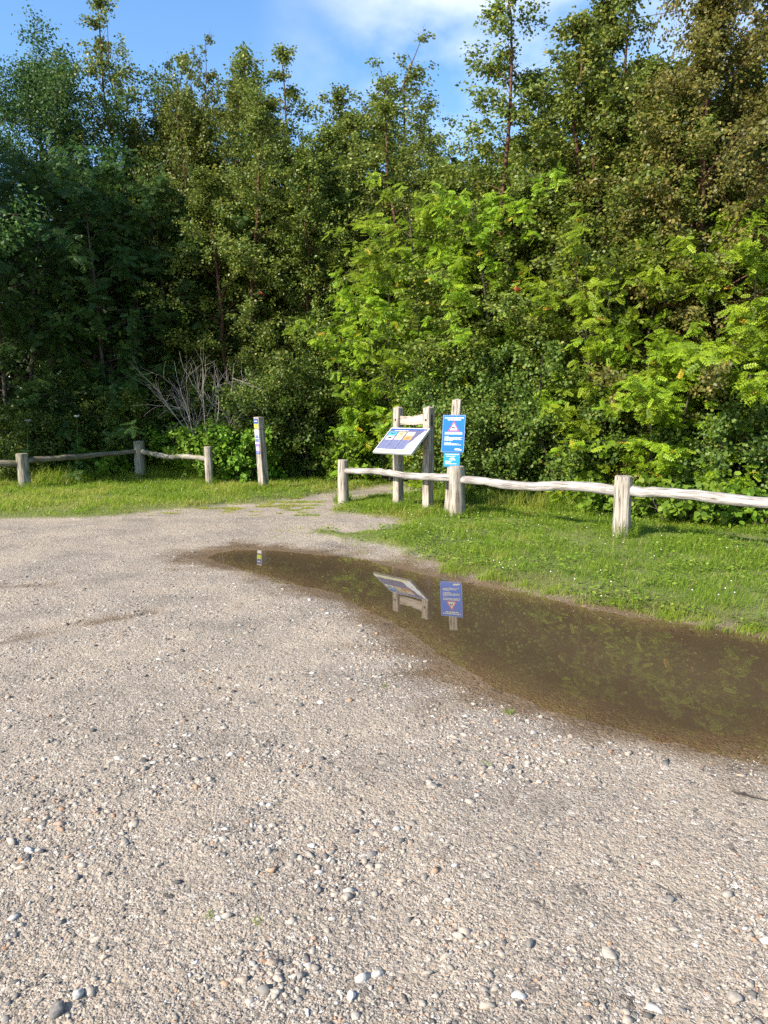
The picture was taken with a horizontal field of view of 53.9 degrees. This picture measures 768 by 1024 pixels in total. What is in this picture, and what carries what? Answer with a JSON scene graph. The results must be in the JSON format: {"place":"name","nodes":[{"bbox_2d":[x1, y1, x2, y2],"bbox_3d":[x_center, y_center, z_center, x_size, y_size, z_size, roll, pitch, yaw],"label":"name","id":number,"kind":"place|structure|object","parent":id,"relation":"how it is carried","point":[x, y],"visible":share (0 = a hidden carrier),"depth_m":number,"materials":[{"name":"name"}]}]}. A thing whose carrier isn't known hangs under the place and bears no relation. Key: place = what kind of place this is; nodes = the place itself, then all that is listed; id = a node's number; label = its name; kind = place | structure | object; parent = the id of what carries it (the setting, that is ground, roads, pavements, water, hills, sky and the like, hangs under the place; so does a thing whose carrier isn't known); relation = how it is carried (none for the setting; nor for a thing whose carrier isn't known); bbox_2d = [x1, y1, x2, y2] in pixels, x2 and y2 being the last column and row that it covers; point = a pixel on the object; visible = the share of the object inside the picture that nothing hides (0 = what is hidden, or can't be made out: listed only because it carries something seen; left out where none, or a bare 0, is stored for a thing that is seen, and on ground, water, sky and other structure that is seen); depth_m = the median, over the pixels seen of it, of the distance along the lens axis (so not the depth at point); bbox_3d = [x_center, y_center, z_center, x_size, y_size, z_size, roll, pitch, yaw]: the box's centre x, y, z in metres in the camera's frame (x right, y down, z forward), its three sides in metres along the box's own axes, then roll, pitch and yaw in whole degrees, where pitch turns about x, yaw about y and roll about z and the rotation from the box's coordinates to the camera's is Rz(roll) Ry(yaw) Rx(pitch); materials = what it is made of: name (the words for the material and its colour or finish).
{"place":"outdoors","nodes":[
{"label":"outdoors","id":0,"kind":"place"},
{"bbox_2d":[0,467,767,1023],"bbox_3d":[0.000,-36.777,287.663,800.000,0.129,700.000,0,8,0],"label":"ground","id":1,"kind":"structure","parent":0,"point":[452,655],"depth_m":3.33,"materials":[{"name":"beige gravel"}]},
{"bbox_2d":[20,419,35,477],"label":"hogweed","id":2,"kind":"object","parent":1,"relation":"on","point":[30,444],"visible":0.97,"depth_m":16.37,"materials":[{"name":"green plant"}]},
{"bbox_2d":[0,183,58,266],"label":"tall tree","id":3,"kind":"object","parent":1,"relation":"on","point":[7,237],"visible":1,"depth_m":13.03,"materials":[{"name":"green plant"}]},
{"bbox_2d":[0,400,100,479],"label":"shrub","id":4,"kind":"object","parent":1,"relation":"on","point":[43,437],"visible":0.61,"depth_m":16.76,"materials":[{"name":"green plant"}]},
{"bbox_2d":[49,1000,63,1019],"bbox_3d":[-0.879,1.336,2.028,0.039,0.028,0.051,-3,8,-23],"label":"stone","id":5,"kind":"object","parent":1,"relation":"on","point":[56,1009],"visible":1,"depth_m":2.02,"materials":[{"name":"grey stone"}]},
{"bbox_2d":[0,151,124,471],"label":"rowan tree","id":6,"kind":"object","parent":1,"relation":"on","point":[34,342],"visible":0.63,"depth_m":17.35,"materials":[{"name":"green plant"}]},
{"bbox_2d":[67,415,85,474],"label":"hogweed","id":7,"kind":"object","parent":1,"relation":"on","point":[79,440],"visible":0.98,"depth_m":16.57,"materials":[{"name":"green plant"}]},
{"bbox_2d":[73,874,79,879],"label":"stone","id":8,"kind":"object","parent":1,"relation":"on","point":[76,876],"visible":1,"depth_m":2.61,"materials":[{"name":"white stone"}]},
{"bbox_2d":[73,988,83,999],"bbox_3d":[-0.844,1.330,2.085,0.024,0.026,0.035,3,8,19],"label":"stone","id":9,"kind":"object","parent":1,"relation":"on","point":[78,993],"visible":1,"depth_m":2.08,"materials":[{"name":"white stone"}]},
{"bbox_2d":[0,129,157,459],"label":"rowan tree","id":10,"kind":"object","parent":1,"relation":"on","point":[69,141],"visible":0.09,"depth_m":19.20,"materials":[{"name":"green plant"}]},
{"bbox_2d":[6,6,183,410],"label":"birch tree","id":11,"kind":"object","parent":1,"relation":"on","point":[108,67],"visible":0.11,"depth_m":19.95,"materials":[{"name":"green plant"}]},
{"bbox_2d":[49,440,146,477],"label":"bramble plant","id":12,"kind":"object","parent":1,"relation":"on","point":[107,464],"visible":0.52,"depth_m":17.07,"materials":[{"name":"green plant"}]},
{"bbox_2d":[0,441,213,487],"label":"wooden fence","id":13,"kind":"object","parent":1,"relation":"on","point":[24,460],"visible":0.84,"depth_m":15.96,"materials":[{"name":"grey wood"}]},
{"bbox_2d":[0,148,229,480],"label":"rowan tree","id":14,"kind":"object","parent":1,"relation":"on","point":[88,196],"visible":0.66,"depth_m":17.64,"materials":[{"name":"green plant"}]},
{"bbox_2d":[57,373,192,475],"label":"shrub","id":15,"kind":"object","parent":1,"relation":"on","point":[140,409],"visible":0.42,"depth_m":17.80,"materials":[{"name":"green plant"}]},
{"bbox_2d":[0,0,255,415],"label":"tall tree","id":16,"kind":"object","parent":1,"relation":"on","point":[39,84],"visible":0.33,"depth_m":19.34,"materials":[{"name":"green plant"}]},
{"bbox_2d":[42,0,252,415],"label":"birch tree","id":17,"kind":"object","parent":1,"relation":"on","point":[99,44],"visible":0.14,"depth_m":20.10,"materials":[{"name":"green plant"}]},
{"bbox_2d":[93,57,214,404],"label":"birch tree","id":18,"kind":"object","parent":1,"relation":"on","point":[166,138],"visible":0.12,"depth_m":20.62,"materials":[{"name":"green plant"}]},
{"bbox_2d":[142,419,203,475],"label":"raspberry bush","id":19,"kind":"object","parent":1,"relation":"on","point":[155,438],"visible":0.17,"depth_m":17.54,"materials":[{"name":"green plant"}]},
{"bbox_2d":[70,46,302,426],"bbox_3d":[-5.375,-6.744,20.575,6.795,11.317,7.179,5,9,34],"label":"birch tree","id":20,"kind":"object","parent":1,"relation":"on","point":[211,134],"visible":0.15,"depth_m":19.20,"materials":[{"name":"green plant"}]},
{"bbox_2d":[133,344,264,443],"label":"dead shrub","id":21,"kind":"object","parent":1,"relation":"on","point":[187,410],"visible":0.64,"depth_m":16.58,"materials":[{"name":"grey wood"}]},
{"bbox_2d":[102,29,297,419],"bbox_3d":[-4.257,-6.768,19.752,5.118,11.572,4.830,4,9,29],"label":"birch tree","id":22,"kind":"object","parent":1,"relation":"on","point":[234,98],"visible":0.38,"depth_m":18.73,"materials":[{"name":"green plant"}]},
{"bbox_2d":[84,162,317,466],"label":"rowan tree","id":23,"kind":"object","parent":1,"relation":"on","point":[184,288],"visible":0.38,"depth_m":18.30,"materials":[{"name":"green plant"}]},
{"bbox_2d":[159,414,254,479],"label":"raspberry bush","id":24,"kind":"object","parent":1,"relation":"on","point":[186,436],"visible":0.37,"depth_m":16.54,"materials":[{"name":"green plant"}]},
{"bbox_2d":[132,81,327,453],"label":"birch tree","id":25,"kind":"object","parent":1,"relation":"on","point":[217,210],"visible":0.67,"depth_m":17.46,"materials":[{"name":"green plant"}]},
{"bbox_2d":[199,415,297,482],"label":"raspberry bush","id":26,"kind":"object","parent":1,"relation":"on","point":[240,456],"visible":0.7,"depth_m":16.28,"materials":[{"name":"green plant"}]},
{"bbox_2d":[189,353,328,478],"bbox_3d":[-2.823,-1.936,17.514,3.365,3.390,3.253,1,8,5],"label":"shrub","id":27,"kind":"object","parent":1,"relation":"on","point":[257,400],"visible":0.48,"depth_m":16.54,"materials":[{"name":"green plant"}]},
{"bbox_2d":[253,417,268,485],"bbox_3d":[-2.459,-1.060,15.140,0.211,1.688,0.208,6,10,40],"label":"trail post","id":28,"kind":"object","parent":1,"relation":"on","point":[260,445],"visible":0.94,"depth_m":15.06,"materials":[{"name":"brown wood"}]},
{"bbox_2d":[162,64,375,417],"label":"birch tree","id":29,"kind":"object","parent":1,"relation":"on","point":[272,104],"visible":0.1,"depth_m":19.20,"materials":[{"name":"green plant"}]},
{"bbox_2d":[272,974,283,982],"bbox_3d":[-0.301,1.330,2.154,0.025,0.019,0.038,-7,11,-44],"label":"stone","id":30,"kind":"object","parent":1,"relation":"on","point":[278,978],"visible":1,"depth_m":2.15,"materials":[{"name":"white stone"}]},
{"bbox_2d":[201,41,400,454],"bbox_3d":[-2.210,-6.476,19.572,4.893,11.067,5.546,-3,8,-24],"label":"birch tree","id":31,"kind":"object","parent":1,"relation":"on","point":[323,168],"visible":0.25,"depth_m":18.43,"materials":[{"name":"green plant"}]},
{"bbox_2d":[229,127,389,455],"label":"birch tree","id":32,"kind":"object","parent":1,"relation":"on","point":[342,236],"visible":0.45,"depth_m":18.01,"materials":[{"name":"green plant"}]},
{"bbox_2d":[248,348,386,477],"bbox_3d":[-1.520,-2.022,17.701,3.534,3.560,3.416,-3,8,-21],"label":"shrub","id":33,"kind":"object","parent":1,"relation":"on","point":[282,357],"visible":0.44,"depth_m":16.73,"materials":[{"name":"green plant"}]},
{"bbox_2d":[218,41,423,363],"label":"birch tree","id":34,"kind":"object","parent":1,"relation":"on","point":[347,121],"visible":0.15,"depth_m":20.23,"materials":[{"name":"green plant"}]},
{"bbox_2d":[196,27,463,350],"bbox_3d":[0.113,-7.457,21.617,8.212,12.462,8.702,4,9,30],"label":"birch tree","id":35,"kind":"object","parent":1,"relation":"on","point":[338,100],"visible":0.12,"depth_m":20.75,"materials":[{"name":"green plant"}]},
{"bbox_2d":[306,435,373,480],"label":"raspberry bush","id":36,"kind":"object","parent":1,"relation":"on","point":[327,461],"visible":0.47,"depth_m":16.79,"materials":[{"name":"green plant"}]},
{"bbox_2d":[341,892,352,900],"bbox_3d":[-0.119,1.271,2.503,0.042,0.022,0.028,-7,11,-44],"label":"stone","id":37,"kind":"object","parent":1,"relation":"on","point":[346,896],"visible":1,"depth_m":2.49,"materials":[{"name":"white stone"}]},
{"bbox_2d":[287,329,415,478],"bbox_3d":[-0.564,-2.581,17.843,3.660,3.785,3.595,1,8,4],"label":"shrub","id":38,"kind":"object","parent":1,"relation":"on","point":[308,354],"visible":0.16,"depth_m":17.03,"materials":[{"name":"green plant"}]},
{"bbox_2d":[347,990,355,1000],"bbox_3d":[-0.091,1.336,2.084,0.022,0.021,0.033,3,8,22],"label":"stone","id":39,"kind":"object","parent":1,"relation":"on","point":[351,995],"visible":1,"depth_m":2.08,"materials":[{"name":"white stone"}]},
{"bbox_2d":[269,92,449,388],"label":"birch tree","id":40,"kind":"object","parent":1,"relation":"on","point":[426,140],"visible":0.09,"depth_m":18.84,"materials":[{"name":"green plant"}]},
{"bbox_2d":[9,479,734,595],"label":"clover flowers","id":41,"kind":"object","parent":1,"relation":"on","point":[453,531],"visible":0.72,"depth_m":9.58,"materials":[{"name":"white plant"}]},
{"bbox_2d":[324,371,422,480],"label":"shrub","id":42,"kind":"object","parent":1,"relation":"on","point":[374,456],"visible":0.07,"depth_m":16.78,"materials":[{"name":"green plant"}]},
{"bbox_2d":[371,969,383,977],"bbox_3d":[-0.020,1.330,2.177,0.041,0.020,0.025,-1,8,-8],"label":"stone","id":43,"kind":"object","parent":1,"relation":"on","point":[376,973],"visible":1,"depth_m":2.17,"materials":[{"name":"white stone"}]},
{"bbox_2d":[304,239,458,481],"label":"rowan tree","id":44,"kind":"object","parent":1,"relation":"on","point":[344,302],"visible":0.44,"depth_m":16.20,"materials":[{"name":"green plant"}]},
{"bbox_2d":[0,112,767,457],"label":"woodland thicket","id":45,"kind":"object","parent":1,"relation":"on","point":[20,368],"depth_m":23.11,"materials":[{"name":"green plant"}]},
{"bbox_2d":[0,476,767,628],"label":"weeds","id":46,"kind":"object","parent":1,"relation":"on","point":[543,556],"visible":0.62,"depth_m":8.84,"materials":[{"name":"green plant"}]},
{"bbox_2d":[373,406,433,508],"bbox_3d":[0.314,-0.720,11.831,0.562,1.870,0.840,-7,11,-44],"label":"information board","id":47,"kind":"object","parent":1,"relation":"on","point":[399,441],"visible":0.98,"depth_m":11.74,"materials":[{"name":"grey wood"}]},
{"bbox_2d":[348,56,465,300],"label":"birch tree","id":48,"kind":"object","parent":1,"relation":"on","point":[394,78],"visible":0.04,"depth_m":20.88,"materials":[{"name":"green plant"}]},
{"bbox_2d":[279,168,603,492],"bbox_3d":[1.368,-3.686,16.050,6.605,6.500,6.045,0,8,-2],"label":"rowan tree","id":49,"kind":"object","parent":1,"relation":"on","point":[366,255],"visible":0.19,"depth_m":14.47,"materials":[{"name":"green plant"}]},
{"bbox_2d":[368,336,516,489],"bbox_3d":[1.303,-2.016,15.119,3.274,3.387,3.216,6,10,38],"label":"shrub","id":50,"kind":"object","parent":1,"relation":"on","point":[409,468],"visible":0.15,"depth_m":14.68,"materials":[{"name":"green plant"}]},
{"bbox_2d":[318,92,567,432],"bbox_3d":[2.077,-5.054,17.831,7.588,8.611,6.544,-6,10,-40],"label":"birch tree","id":51,"kind":"object","parent":1,"relation":"on","point":[386,108],"visible":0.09,"depth_m":16.62,"materials":[{"name":"green plant"}]},
{"bbox_2d":[441,399,465,512],"bbox_3d":[1.067,-0.724,11.515,0.370,1.990,0.156,2,8,17],"label":"sign post","id":52,"kind":"object","parent":1,"relation":"on","point":[453,432],"visible":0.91,"depth_m":11.40,"materials":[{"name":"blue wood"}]},
{"bbox_2d":[358,125,570,410],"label":"birch tree","id":53,"kind":"object","parent":1,"relation":"on","point":[458,187],"visible":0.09,"depth_m":14.82,"materials":[{"name":"green plant"}]},
{"bbox_2d":[397,358,562,491],"bbox_3d":[1.773,-1.440,14.231,3.090,3.221,3.197,7,10,41],"label":"shrub","id":54,"kind":"object","parent":1,"relation":"on","point":[421,392],"visible":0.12,"depth_m":13.76,"materials":[{"name":"green plant"}]},
{"bbox_2d":[364,161,619,469],"bbox_3d":[2.186,-3.375,14.385,5.603,6.290,5.127,1,8,6],"label":"rowan tree","id":55,"kind":"object","parent":1,"relation":"on","point":[457,205],"visible":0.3,"depth_m":13.35,"materials":[{"name":"green plant"}]},
{"bbox_2d":[237,555,767,727],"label":"puddle water","id":56,"kind":"structure","parent":1,"relation":"on","point":[705,682],"depth_m":5.05,"materials":[{"name":"brown liquid"}]},
{"bbox_2d":[442,385,565,497],"bbox_3d":[2.384,-1.074,13.601,2.798,2.358,2.503,0,8,-1],"label":"shrub","id":57,"kind":"object","parent":1,"relation":"on","point":[483,436],"visible":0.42,"depth_m":12.86,"materials":[{"name":"green plant"}]},
{"bbox_2d":[434,336,605,493],"bbox_3d":[2.741,-1.458,13.941,3.365,3.390,3.253,-6,10,-40],"label":"shrub","id":58,"kind":"object","parent":1,"relation":"on","point":[549,366],"visible":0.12,"depth_m":12.87,"materials":[{"name":"green plant"}]},
{"bbox_2d":[375,0,680,457],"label":"birch tree","id":59,"kind":"object","parent":1,"relation":"on","point":[491,70],"visible":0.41,"depth_m":13.57,"materials":[{"name":"green plant"}]},
{"bbox_2d":[525,938,533,947],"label":"stone","id":60,"kind":"object","parent":1,"relation":"on","point":[529,942],"visible":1,"depth_m":2.27,"materials":[{"name":"grey stone"}]},
{"bbox_2d":[338,459,767,537],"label":"wooden fence","id":61,"kind":"object","parent":1,"relation":"on","point":[622,490],"visible":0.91,"depth_m":9.71,"materials":[{"name":"grey wood"}]},
{"bbox_2d":[481,379,655,504],"bbox_3d":[3.205,-1.071,12.858,3.078,2.594,2.753,1,8,7],"label":"shrub","id":62,"kind":"object","parent":1,"relation":"on","point":[540,427],"visible":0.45,"depth_m":12.19,"materials":[{"name":"green plant"}]},
{"bbox_2d":[394,53,761,481],"bbox_3d":[3.200,-4.118,13.816,5.301,7.835,6.008,-5,9,-33],"label":"birch tree","id":63,"kind":"object","parent":1,"relation":"on","point":[653,65],"visible":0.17,"depth_m":13.20,"materials":[{"name":"green plant"}]},
{"bbox_2d":[420,0,762,455],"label":"birch tree","id":64,"kind":"object","parent":1,"relation":"on","point":[577,28],"visible":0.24,"depth_m":12.77,"materials":[{"name":"green plant"}]},
{"bbox_2d":[602,946,617,959],"bbox_3d":[0.667,1.307,2.238,0.039,0.021,0.059,-2,8,-17],"label":"stone","id":65,"kind":"object","parent":1,"relation":"on","point":[608,953],"visible":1,"depth_m":2.23,"materials":[{"name":"white stone"}]},
{"bbox_2d":[571,469,667,516],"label":"bramble plant","id":66,"kind":"object","parent":1,"relation":"on","point":[602,503],"visible":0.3,"depth_m":11.05,"materials":[{"name":"green plant"}]},
{"bbox_2d":[510,202,753,483],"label":"rowan tree","id":67,"kind":"object","parent":1,"relation":"on","point":[584,309],"visible":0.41,"depth_m":11.83,"materials":[{"name":"green plant"}]},
{"bbox_2d":[511,28,767,456],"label":"birch tree","id":68,"kind":"object","parent":1,"relation":"on","point":[570,113],"visible":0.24,"depth_m":12.26,"materials":[{"name":"green plant"}]},
{"bbox_2d":[526,0,767,385],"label":"birch tree","id":69,"kind":"object","parent":1,"relation":"on","point":[740,77],"visible":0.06,"depth_m":12.97,"materials":[{"name":"green plant"}]},
{"bbox_2d":[546,308,767,506],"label":"rowan tree","id":70,"kind":"object","parent":1,"relation":"on","point":[637,449],"visible":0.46,"depth_m":11.21,"materials":[{"name":"green plant"}]},
{"bbox_2d":[555,0,767,483],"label":"birch tree","id":71,"kind":"object","parent":1,"relation":"on","point":[708,36],"visible":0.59,"depth_m":11.58,"materials":[{"name":"green plant"}]},
{"bbox_2d":[563,0,767,412],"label":"birch tree","id":72,"kind":"object","parent":1,"relation":"on","point":[748,5],"visible":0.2,"depth_m":12.17,"materials":[{"name":"green plant"}]},
{"bbox_2d":[608,195,767,489],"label":"rowan tree","id":73,"kind":"object","parent":1,"relation":"on","point":[750,389],"visible":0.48,"depth_m":10.89,"materials":[{"name":"green plant"}]},
{"bbox_2d":[631,467,748,528],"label":"bramble plant","id":74,"kind":"object","parent":1,"relation":"on","point":[677,509],"visible":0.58,"depth_m":10.28,"materials":[{"name":"green plant"}]},
{"bbox_2d":[637,391,767,496],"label":"shrub","id":75,"kind":"object","parent":1,"relation":"on","point":[755,443],"visible":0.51,"depth_m":10.73,"materials":[{"name":"green plant"}]},
{"bbox_2d":[662,337,767,486],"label":"shrub","id":76,"kind":"object","parent":1,"relation":"on","point":[752,376],"visible":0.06,"depth_m":11.02,"materials":[{"name":"green plant"}]},
{"bbox_2d":[693,471,767,525],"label":"bramble plant","id":77,"kind":"object","parent":1,"relation":"on","point":[736,513],"visible":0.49,"depth_m":10.02,"materials":[{"name":"green plant"}]},
{"bbox_2d":[726,991,743,1002],"bbox_3d":[0.962,1.331,2.070,0.036,0.020,0.036,-1,8,-7],"label":"stone","id":78,"kind":"object","parent":1,"relation":"on","point":[734,997],"visible":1,"depth_m":2.06,"materials":[{"name":"beige stone"}]},
{"bbox_2d":[731,790,767,800],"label":"twig","id":79,"kind":"object","parent":1,"relation":"on","point":[747,795],"visible":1,"depth_m":3.17,"materials":[{"name":"wood"}]},
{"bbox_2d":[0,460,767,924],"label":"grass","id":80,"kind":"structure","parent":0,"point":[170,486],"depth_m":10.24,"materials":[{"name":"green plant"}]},
{"bbox_2d":[0,0,767,376],"label":"sky","id":81,"kind":"structure","parent":0,"point":[334,39],"materials":[{"name":"blue"}]}
]}

